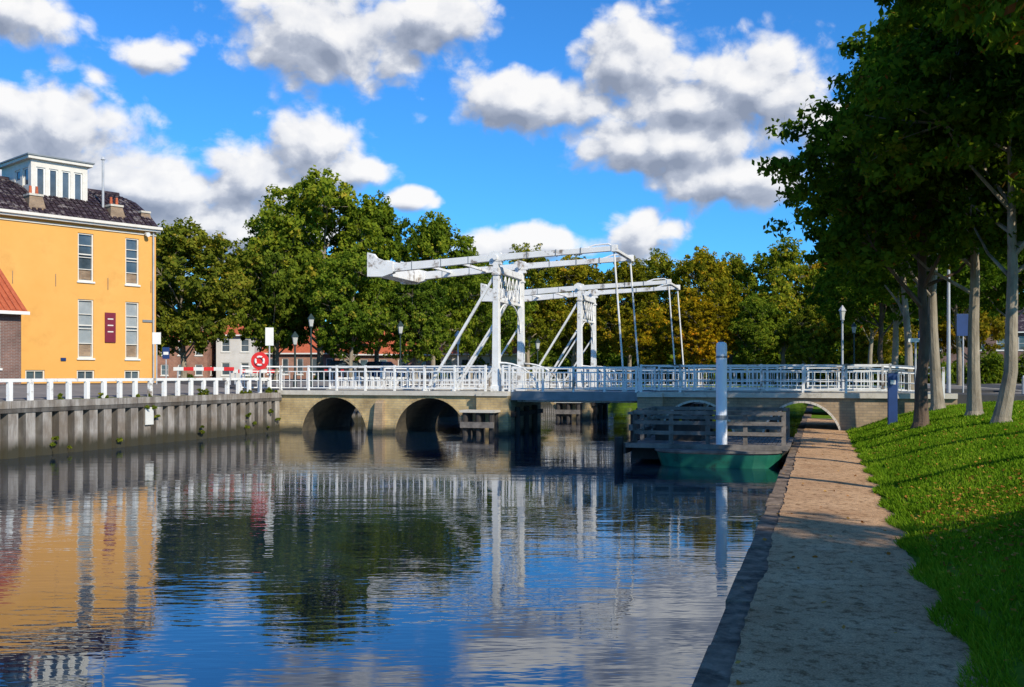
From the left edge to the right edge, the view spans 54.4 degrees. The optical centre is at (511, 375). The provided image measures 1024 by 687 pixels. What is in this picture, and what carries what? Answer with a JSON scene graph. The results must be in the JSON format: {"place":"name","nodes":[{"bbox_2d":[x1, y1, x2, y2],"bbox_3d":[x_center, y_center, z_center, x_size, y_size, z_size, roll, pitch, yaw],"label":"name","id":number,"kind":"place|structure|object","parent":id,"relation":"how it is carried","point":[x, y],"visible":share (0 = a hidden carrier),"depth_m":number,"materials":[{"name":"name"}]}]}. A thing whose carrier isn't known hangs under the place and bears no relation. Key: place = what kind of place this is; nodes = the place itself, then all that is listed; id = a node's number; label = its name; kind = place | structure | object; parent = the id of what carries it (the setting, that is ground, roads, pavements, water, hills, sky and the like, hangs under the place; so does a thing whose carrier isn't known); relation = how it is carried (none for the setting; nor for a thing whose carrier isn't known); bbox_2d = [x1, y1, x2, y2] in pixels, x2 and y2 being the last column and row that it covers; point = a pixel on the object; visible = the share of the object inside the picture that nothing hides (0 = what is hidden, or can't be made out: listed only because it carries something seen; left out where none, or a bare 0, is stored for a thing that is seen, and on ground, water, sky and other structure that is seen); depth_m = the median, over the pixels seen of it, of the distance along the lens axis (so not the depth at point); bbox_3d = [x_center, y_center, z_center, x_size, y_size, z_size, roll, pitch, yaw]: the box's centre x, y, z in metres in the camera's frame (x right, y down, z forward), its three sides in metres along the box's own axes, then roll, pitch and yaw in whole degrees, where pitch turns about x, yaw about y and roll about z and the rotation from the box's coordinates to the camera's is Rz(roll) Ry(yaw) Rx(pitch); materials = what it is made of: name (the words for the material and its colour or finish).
{"place":"outdoors","nodes":[
{"label":"outdoors","id":0,"kind":"place"},
{"bbox_2d":[0,379,562,400],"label":"quayside street","id":1,"kind":"structure","parent":0,"point":[20,391],"depth_m":41.95,"materials":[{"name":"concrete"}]},
{"bbox_2d":[152,332,160,383],"bbox_3d":[-16.608,-0.550,46.527,0.380,2.900,0.096,0,0,-17],"label":"street sign","id":2,"kind":"object","parent":1,"relation":"on","point":[156,338],"visible":0.72,"depth_m":46.51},
{"bbox_2d":[162,347,169,377],"bbox_3d":[-17.905,-0.350,51.524,0.350,2.200,0.101,0,0,-11],"label":"parking sign","id":3,"kind":"object","parent":1,"relation":"on","point":[165,353],"visible":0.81,"depth_m":51.50,"materials":[{"name":"metal"}]},
{"bbox_2d":[173,367,233,384],"bbox_3d":[-15.503,0.045,50.100,3.000,0.950,0.650,0,0,-3],"label":"road barrier","id":4,"kind":"object","parent":1,"relation":"on","point":[178,369],"visible":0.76,"depth_m":50.06,"materials":[{"name":"metal"}]},
{"bbox_2d":[231,369,274,384],"bbox_3d":[-13.100,0.162,50.325,2.200,0.950,0.650,0,0,0],"label":"road barrier","id":5,"kind":"object","parent":1,"relation":"on","point":[235,371],"visible":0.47,"depth_m":50.28,"materials":[{"name":"metal"}]},
{"bbox_2d":[291,332,298,388],"bbox_3d":[-10.900,-0.650,50.000,0.384,3.100,0.333,0,0,0],"label":"street lamp","id":6,"kind":"object","parent":1,"relation":"on","point":[294,336],"visible":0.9,"depth_m":49.95,"materials":[{"name":"black metal"}]},
{"bbox_2d":[308,314,314,386],"bbox_3d":[-11.100,-1.200,55.000,0.408,4.400,0.353,0,0,0],"label":"street lamp","id":7,"kind":"object","parent":1,"relation":"on","point":[311,318],"visible":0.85,"depth_m":54.96,"materials":[{"name":"black metal"}]},
{"bbox_2d":[323,360,371,379],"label":"parked car","id":8,"kind":"object","parent":1,"relation":"on","point":[339,363],"visible":0.49,"depth_m":71.33,"materials":[{"name":"paint"}]},
{"bbox_2d":[366,361,403,379],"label":"parked car","id":9,"kind":"object","parent":1,"relation":"on","point":[376,363],"visible":0.37,"depth_m":77.14,"materials":[{"name":"blue paint"}]},
{"bbox_2d":[397,321,403,383],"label":"street lamp","id":10,"kind":"object","parent":1,"relation":"on","point":[400,325],"visible":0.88,"depth_m":65.93,"materials":[{"name":"black metal"}]},
{"bbox_2d":[454,331,461,382],"bbox_3d":[-3.500,-1.000,64.500,0.480,3.800,0.416,0,0,0],"label":"street lamp","id":11,"kind":"object","parent":1,"relation":"on","point":[456,335],"visible":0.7,"depth_m":64.47,"materials":[{"name":"black metal"}]},
{"bbox_2d":[0,403,807,686],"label":"water","id":12,"kind":"structure","parent":0,"point":[551,552],"depth_m":14.05,"materials":[{"name":"blue liquid"}]},
{"bbox_2d":[614,437,623,462],"bbox_3d":[3.201,2.975,29.785,0.300,2.250,0.285,0,0,17],"label":"mooring pile","id":13,"kind":"object","parent":12,"relation":"in","point":[618,449],"visible":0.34,"depth_m":29.67,"materials":[{"name":"wood"}]},
{"bbox_2d":[624,406,793,468],"bbox_3d":[6.133,2.022,30.508,4.675,1.955,5.407,0,0,17],"label":"moored pontoon","id":14,"kind":"object","parent":12,"relation":"on","point":[685,443],"visible":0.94,"depth_m":29.11,"materials":[{"name":"green paint"}]},
{"bbox_2d":[715,342,727,444],"bbox_3d":[6.051,1.570,28.746,0.373,5.060,0.373,0,0,17],"label":"mooring pole","id":15,"kind":"object","parent":12,"relation":"in","point":[721,417],"visible":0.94,"depth_m":28.61,"materials":[{"name":"metal"}]},
{"bbox_2d":[0,0,1023,320],"label":"sky","id":16,"kind":"structure","parent":0,"point":[637,126],"materials":[{"name":"blue"}]},
{"bbox_2d":[13,380,1023,686],"bbox_3d":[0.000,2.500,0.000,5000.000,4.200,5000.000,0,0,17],"label":"ground","id":17,"kind":"structure","parent":0,"point":[1019,666],"depth_m":10.55,"materials":[{"name":"green plant"}]},
{"bbox_2d":[0,314,20,383],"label":"walls","id":18,"kind":"structure","parent":17,"relation":"on","point":[10,344],"depth_m":42.48,"materials":[{"name":"red brick"}]},
{"bbox_2d":[0,269,29,314],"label":"roof","id":19,"kind":"structure","parent":18,"relation":"on","point":[11,302],"depth_m":42.81,"materials":[{"name":"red tile"}]},
{"bbox_2d":[0,215,155,383],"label":"walls","id":20,"kind":"structure","parent":17,"relation":"on","point":[35,258],"depth_m":48.69,"materials":[{"name":"yellow paint"}]},
{"bbox_2d":[0,176,157,226],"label":"roof","id":21,"kind":"structure","parent":20,"relation":"on","point":[11,195],"depth_m":49.62,"materials":[{"name":"tile"}]},
{"bbox_2d":[0,152,94,200],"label":"dormer","id":22,"kind":"object","parent":21,"relation":"on","point":[52,176],"visible":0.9,"depth_m":49.69,"materials":[{"name":"white painted wood"},{"name":"glass"}]},
{"bbox_2d":[23,157,150,218],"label":"chimneys","id":23,"kind":"object","parent":21,"relation":"on","point":[35,200],"visible":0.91,"depth_m":50.60,"materials":[{"name":"brick"}]},
{"bbox_2d":[0,208,162,382],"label":"cornice and gutter","id":24,"kind":"structure","parent":20,"relation":"attached to","point":[49,217],"depth_m":48.96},
{"bbox_2d":[25,233,140,378],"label":"windows","id":25,"kind":"structure","parent":20,"relation":"attached to","point":[85,307],"depth_m":49.54,"materials":[{"name":"white glass"}]},
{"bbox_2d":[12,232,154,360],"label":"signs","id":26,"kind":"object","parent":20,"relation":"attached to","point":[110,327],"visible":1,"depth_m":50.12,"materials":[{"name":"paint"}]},
{"bbox_2d":[156,233,195,355],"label":"broadleaf tree","id":27,"kind":"object","parent":17,"relation":"on","point":[175,304],"visible":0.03,"depth_m":73.24,"materials":[{"name":"green plant"}]},
{"bbox_2d":[157,326,215,377],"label":"houses","id":28,"kind":"structure","parent":17,"relation":"on","point":[207,358],"depth_m":104.55,"materials":[{"name":"red brick"}]},
{"bbox_2d":[160,347,212,375],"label":"windows","id":29,"kind":"structure","parent":28,"relation":"attached to","point":[198,373],"depth_m":104.54,"materials":[{"name":"white glass"}]},
{"bbox_2d":[156,216,257,377],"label":"broadleaf tree","id":30,"kind":"object","parent":17,"relation":"on","point":[216,306],"visible":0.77,"depth_m":66.85,"materials":[{"name":"green plant"}]},
{"bbox_2d":[216,336,262,377],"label":"walls","id":31,"kind":"structure","parent":17,"relation":"on","point":[235,358],"depth_m":106.20,"materials":[{"name":"paint"}]},
{"bbox_2d":[225,313,244,335],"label":"roof","id":32,"kind":"structure","parent":31,"relation":"on","point":[236,332],"depth_m":106.62,"materials":[{"name":"red tile"}]},
{"bbox_2d":[221,339,261,375],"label":"windows","id":33,"kind":"structure","parent":31,"relation":"attached to","point":[244,346],"depth_m":106.25,"materials":[{"name":"white glass"}]},
{"bbox_2d":[222,212,315,379],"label":"broadleaf tree","id":34,"kind":"object","parent":17,"relation":"on","point":[274,289],"visible":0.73,"depth_m":72.25,"materials":[{"name":"green plant"}]},
{"bbox_2d":[224,202,317,379],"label":"broadleaf tree","id":35,"kind":"object","parent":17,"relation":"on","point":[254,228],"visible":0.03,"depth_m":78.92,"materials":[{"name":"green plant"}]},
{"bbox_2d":[0,383,586,458],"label":"quay wall","id":36,"kind":"structure","parent":17,"relation":"on","point":[29,428],"depth_m":36.41,"materials":[{"name":"wood"}]},
{"bbox_2d":[0,378,271,400],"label":"quay fence","id":37,"kind":"object","parent":36,"relation":"on","point":[30,388],"visible":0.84,"depth_m":36.22,"materials":[{"name":"metal"}]},
{"bbox_2d":[49,387,280,448],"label":"wall weeds","id":38,"kind":"object","parent":36,"relation":"on","point":[205,392],"depth_m":40.39,"materials":[{"name":"green plant"}]},
{"bbox_2d":[251,352,268,389],"bbox_3d":[-11.400,-0.199,45.008,0.795,1.698,0.179,0,0,0],"label":"lifebuoy stand","id":39,"kind":"object","parent":36,"relation":"on","point":[259,361],"visible":1,"depth_m":45.00,"materials":[{"name":"red paint"}]},
{"bbox_2d":[338,377,409,388],"bbox_3d":[-7.814,0.465,57.084,0.189,0.710,9.640,0,0,17],"label":"quay fence","id":40,"kind":"object","parent":36,"relation":"on","point":[371,378],"visible":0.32,"depth_m":56.70,"materials":[{"name":"metal"}]},
{"bbox_2d":[263,354,334,378],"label":"walls","id":41,"kind":"structure","parent":17,"relation":"on","point":[306,359],"depth_m":108.00,"materials":[{"name":"orange brick"}]},
{"bbox_2d":[261,327,329,353],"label":"roof","id":42,"kind":"structure","parent":41,"relation":"on","point":[305,349],"depth_m":108.09,"materials":[{"name":"red tile"}]},
{"bbox_2d":[267,358,332,374],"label":"windows","id":43,"kind":"structure","parent":41,"relation":"attached to","point":[299,361],"depth_m":108.12,"materials":[{"name":"white glass"}]},
{"bbox_2d":[187,373,449,378],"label":"hedge","id":44,"kind":"object","parent":17,"relation":"on","point":[190,376],"visible":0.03,"depth_m":98.54,"materials":[{"name":"green plant"}]},
{"bbox_2d":[246,164,392,379],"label":"broadleaf tree","id":45,"kind":"object","parent":17,"relation":"on","point":[312,197],"visible":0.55,"depth_m":73.75,"materials":[{"name":"green plant"}]},
{"bbox_2d":[305,244,396,379],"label":"broadleaf tree","id":46,"kind":"object","parent":17,"relation":"on","point":[347,320],"visible":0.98,"depth_m":69.69,"materials":[{"name":"green plant"}]},
{"bbox_2d":[327,190,420,379],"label":"broadleaf tree","id":47,"kind":"object","parent":17,"relation":"on","point":[382,215],"visible":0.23,"depth_m":77.85,"materials":[{"name":"green plant"}]},
{"bbox_2d":[335,355,430,376],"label":"walls","id":48,"kind":"structure","parent":17,"relation":"on","point":[391,359],"depth_m":104.29,"materials":[{"name":"orange brick"}]},
{"bbox_2d":[334,331,428,354],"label":"roof","id":49,"kind":"structure","parent":48,"relation":"on","point":[384,349],"depth_m":104.41,"materials":[{"name":"red tile"}]},
{"bbox_2d":[341,359,425,375],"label":"windows","id":50,"kind":"structure","parent":48,"relation":"attached to","point":[363,362],"depth_m":104.39,"materials":[{"name":"white glass"}]},
{"bbox_2d":[379,269,454,381],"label":"broadleaf tree","id":51,"kind":"object","parent":17,"relation":"on","point":[419,315],"visible":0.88,"depth_m":71.91,"materials":[{"name":"green plant"}]},
{"bbox_2d":[403,210,491,378],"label":"broadleaf tree","id":52,"kind":"object","parent":17,"relation":"on","point":[436,236],"visible":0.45,"depth_m":80.76,"materials":[{"name":"green plant"}]},
{"bbox_2d":[447,250,505,378],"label":"broadleaf tree","id":53,"kind":"object","parent":17,"relation":"on","point":[483,315],"visible":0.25,"depth_m":84.56,"materials":[{"name":"green plant"}]},
{"bbox_2d":[441,355,516,378],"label":"walls","id":54,"kind":"structure","parent":17,"relation":"on","point":[504,358],"depth_m":112.00,"materials":[{"name":"brick"}]},
{"bbox_2d":[439,340,516,354],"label":"roof","id":55,"kind":"structure","parent":54,"relation":"on","point":[453,352],"depth_m":111.93,"materials":[{"name":"red tile"}]},
{"bbox_2d":[445,359,515,374],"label":"windows","id":56,"kind":"structure","parent":54,"relation":"attached to","point":[448,362],"depth_m":112.12,"materials":[{"name":"white glass"}]},
{"bbox_2d":[463,262,537,365],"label":"broadleaf tree","id":57,"kind":"object","parent":17,"relation":"on","point":[508,326],"visible":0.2,"depth_m":94.34,"materials":[{"name":"green plant"}]},
{"bbox_2d":[492,242,574,378],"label":"broadleaf tree","id":58,"kind":"object","parent":17,"relation":"on","point":[540,325],"visible":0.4,"depth_m":105.19,"materials":[{"name":"green plant"}]},
{"bbox_2d":[529,254,619,371],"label":"broadleaf tree","id":59,"kind":"object","parent":17,"relation":"on","point":[565,276],"visible":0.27,"depth_m":110.88,"materials":[{"name":"green plant"}]},
{"bbox_2d":[180,243,1023,438],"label":"drawbridge","id":60,"kind":"object","parent":17,"relation":"on","point":[495,408],"visible":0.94,"depth_m":44.07,"materials":[{"name":"white metal"}]},
{"bbox_2d":[265,328,273,377],"bbox_3d":[-11.456,-0.625,47.028,0.380,3.250,0.096,0,0,-11],"label":"traffic sign","id":61,"kind":"object","parent":60,"relation":"attached to","point":[269,337],"visible":0.75,"depth_m":46.99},
{"bbox_2d":[946,269,950,392],"bbox_3d":[17.542,-2.310,41.500,1.483,7.120,0.240,0,0,0],"label":"street lamp","id":62,"kind":"object","parent":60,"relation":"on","point":[948,378],"visible":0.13,"depth_m":41.45,"materials":[{"name":"metal"}]},
{"bbox_2d":[318,312,917,380],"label":"distant trees","id":63,"kind":"object","parent":17,"relation":"on","point":[551,356],"visible":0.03,"depth_m":187.98,"materials":[{"name":"green plant"}]},
{"bbox_2d":[572,256,670,383],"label":"broadleaf tree","id":64,"kind":"object","parent":17,"relation":"on","point":[608,310],"visible":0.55,"depth_m":106.30,"materials":[{"name":"green plant"}]},
{"bbox_2d":[619,307,674,383],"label":"broadleaf tree","id":65,"kind":"object","parent":17,"relation":"on","point":[650,351],"visible":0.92,"depth_m":99.12,"materials":[{"name":"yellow plant"}]},
{"bbox_2d":[624,248,695,383],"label":"broadleaf tree","id":66,"kind":"object","parent":17,"relation":"on","point":[660,266],"visible":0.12,"depth_m":113.87,"materials":[{"name":"green plant"}]},
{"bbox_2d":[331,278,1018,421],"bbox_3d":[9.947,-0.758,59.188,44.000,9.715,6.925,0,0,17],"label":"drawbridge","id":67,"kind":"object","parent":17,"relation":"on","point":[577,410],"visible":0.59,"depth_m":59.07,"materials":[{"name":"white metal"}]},
{"bbox_2d":[659,294,739,383],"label":"broadleaf tree","id":68,"kind":"object","parent":17,"relation":"on","point":[703,336],"visible":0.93,"depth_m":95.80,"materials":[{"name":"yellow plant"}]},
{"bbox_2d":[658,245,742,367],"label":"broadleaf tree","id":69,"kind":"object","parent":17,"relation":"on","point":[709,280],"visible":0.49,"depth_m":106.38,"materials":[{"name":"green plant"}]},
{"bbox_2d":[435,346,1023,383],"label":"hedge","id":70,"kind":"object","parent":17,"relation":"on","point":[991,367],"visible":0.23,"depth_m":111.61,"materials":[{"name":"green plant"}]},
{"bbox_2d":[701,251,758,383],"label":"broadleaf tree","id":71,"kind":"object","parent":17,"relation":"on","point":[736,266],"visible":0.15,"depth_m":114.64,"materials":[{"name":"green plant"}]},
{"bbox_2d":[691,404,813,686],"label":"quay edge","id":72,"kind":"object","parent":17,"relation":"on","point":[717,663],"visible":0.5,"depth_m":10.06,"materials":[{"name":"stone"}]},
{"bbox_2d":[724,293,791,383],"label":"broadleaf tree","id":73,"kind":"object","parent":17,"relation":"on","point":[767,333],"visible":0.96,"depth_m":95.07,"materials":[{"name":"green plant"}]},
{"bbox_2d":[729,236,827,383],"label":"broadleaf tree","id":74,"kind":"object","parent":17,"relation":"on","point":[781,288],"visible":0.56,"depth_m":108.38,"materials":[{"name":"green plant"}]},
{"bbox_2d":[785,304,837,386],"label":"broadleaf tree","id":75,"kind":"object","parent":17,"relation":"on","point":[806,341],"visible":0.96,"depth_m":93.20,"materials":[{"name":"green plant"}]},
{"bbox_2d":[791,260,843,383],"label":"broadleaf tree","id":76,"kind":"object","parent":17,"relation":"on","point":[817,264],"visible":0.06,"depth_m":112.60,"materials":[{"name":"green plant"}]},
{"bbox_2d":[839,305,845,387],"bbox_3d":[15.100,-1.050,45.500,0.360,4.300,0.312,0,0,0],"label":"street lamp","id":77,"kind":"object","parent":17,"relation":"on","point":[842,309],"visible":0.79,"depth_m":45.46,"materials":[{"name":"white metal"}]},
{"bbox_2d":[851,322,856,386],"bbox_3d":[21.300,-1.100,62.000,0.384,4.400,0.333,0,0,0],"label":"street lamp","id":78,"kind":"object","parent":17,"relation":"on","point":[853,325],"visible":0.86,"depth_m":61.95,"materials":[{"name":"black metal"}]},
{"bbox_2d":[804,258,917,386],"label":"plane tree","id":79,"kind":"object","parent":17,"relation":"on","point":[866,315],"visible":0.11,"depth_m":77.53,"materials":[{"name":"green plant"}]},
{"bbox_2d":[833,316,903,369],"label":"broadleaf tree","id":80,"kind":"object","parent":17,"relation":"on","point":[861,346],"visible":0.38,"depth_m":91.07,"materials":[{"name":"green plant"}]},
{"bbox_2d":[846,317,918,385],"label":"broadleaf tree","id":81,"kind":"object","parent":17,"relation":"on","point":[913,332],"visible":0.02,"depth_m":98.78,"materials":[{"name":"green plant"}]},
{"bbox_2d":[812,259,962,385],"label":"plane tree","id":82,"kind":"object","parent":17,"relation":"on","point":[836,305],"visible":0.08,"depth_m":66.28,"materials":[{"name":"green plant"}]},
{"bbox_2d":[752,5,1023,428],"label":"plane tree","id":83,"kind":"object","parent":17,"relation":"on","point":[836,244],"visible":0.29,"depth_m":28.31,"materials":[{"name":"green plant"}]},
{"bbox_2d":[813,255,965,370],"bbox_3d":[20.929,-5.310,55.571,8.771,13.801,9.766,0,0,32],"label":"plane tree","id":84,"kind":"object","parent":17,"relation":"on","point":[895,315],"visible":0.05,"depth_m":55.03,"materials":[{"name":"green plant"}]},
{"bbox_2d":[887,372,897,424],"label":"information pillar","id":85,"kind":"structure","parent":17,"relation":"on","point":[892,396],"depth_m":34.75,"materials":[{"name":"metal"}]},
{"bbox_2d":[788,166,1021,389],"bbox_3d":[18.235,-5.519,45.246,8.896,14.242,9.362,0,0,-38],"label":"plane tree","id":86,"kind":"object","parent":17,"relation":"on","point":[888,296],"visible":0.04,"depth_m":45.46,"materials":[{"name":"green plant"}]},
{"bbox_2d":[827,42,985,410],"bbox_3d":[15.794,-5.330,36.596,8.771,13.801,9.766,0,0,13],"label":"plane tree","id":87,"kind":"object","parent":17,"relation":"on","point":[909,267],"visible":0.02,"depth_m":36.15,"materials":[{"name":"green plant"}]},
{"bbox_2d":[908,338,919,395],"bbox_3d":[14.200,0.200,35.028,0.550,3.000,0.096,0,0,0],"label":"street sign","id":88,"kind":"object","parent":17,"relation":"on","point":[914,340],"visible":0.52,"depth_m":35.01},
{"bbox_2d":[818,0,1023,422],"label":"plane tree","id":89,"kind":"object","parent":17,"relation":"on","point":[934,64],"visible":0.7,"depth_m":24.46,"materials":[{"name":"green plant"}]},
{"bbox_2d":[818,16,1023,415],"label":"plane tree","id":90,"kind":"object","parent":17,"relation":"on","point":[974,396],"visible":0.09,"depth_m":29.33,"materials":[{"name":"green plant"}]},
{"bbox_2d":[845,400,1023,686],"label":"grass","id":91,"kind":"structure","parent":17,"relation":"on","point":[879,436],"depth_m":14.04,"materials":[{"name":"plant"}]},
{"bbox_2d":[869,0,1023,140],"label":"plane tree","id":92,"kind":"object","parent":17,"relation":"on","point":[1013,118],"visible":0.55,"depth_m":21.66,"materials":[{"name":"green plant"}]},
{"bbox_2d":[957,314,967,392],"bbox_3d":[19.500,-0.700,43.028,0.600,3.900,0.096,0,0,0],"label":"parking sign","id":93,"kind":"object","parent":17,"relation":"on","point":[962,325],"visible":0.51,"depth_m":42.98,"materials":[{"name":"metal"}]},
{"bbox_2d":[910,288,1023,385],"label":"plane tree","id":94,"kind":"object","parent":17,"relation":"on","point":[956,310],"visible":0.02,"depth_m":79.92,"materials":[{"name":"green plant"}]},
{"bbox_2d":[938,306,1004,383],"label":"broadleaf tree","id":95,"kind":"object","parent":17,"relation":"on","point":[988,327],"visible":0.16,"depth_m":97.96,"materials":[{"name":"green plant"}]},
{"bbox_2d":[933,0,1023,56],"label":"plane tree","id":96,"kind":"object","parent":17,"relation":"on","point":[1001,25],"visible":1,"depth_m":16.32,"materials":[{"name":"green plant"}]},
{"bbox_2d":[939,256,1023,307],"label":"plane tree","id":97,"kind":"object","parent":17,"relation":"on","point":[999,294],"visible":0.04,"depth_m":52.18,"materials":[{"name":"green plant"}]},
{"bbox_2d":[940,333,1023,380],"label":"walls","id":98,"kind":"structure","parent":17,"relation":"on","point":[953,357],"depth_m":118.22,"materials":[{"name":"red brick"}]},
{"bbox_2d":[939,336,1023,374],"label":"windows","id":99,"kind":"structure","parent":98,"relation":"attached to","point":[1020,343],"depth_m":117.12,"materials":[{"name":"white glass"}]},
{"bbox_2d":[1018,309,1023,332],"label":"roof","id":100,"kind":"structure","parent":98,"relation":"on","point":[1021,323],"depth_m":118.17,"materials":[{"name":"tile"}]},
{"bbox_2d":[945,261,1023,316],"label":"plane tree","id":101,"kind":"object","parent":17,"relation":"on","point":[995,307],"visible":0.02,"depth_m":63.37,"materials":[{"name":"green plant"}]},
{"bbox_2d":[728,418,987,686],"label":"path","id":102,"kind":"structure","parent":0,"point":[786,641],"depth_m":9.59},
{"bbox_2d":[735,405,1023,684],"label":"fallen leaves","id":103,"kind":"object","parent":102,"relation":"on","point":[738,682],"visible":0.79,"depth_m":13.36,"materials":[{"name":"plant"}]},
{"bbox_2d":[900,383,1021,393],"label":"road","id":104,"kind":"structure","parent":0,"point":[991,387],"depth_m":75.14,"materials":[{"name":"asphalt"}]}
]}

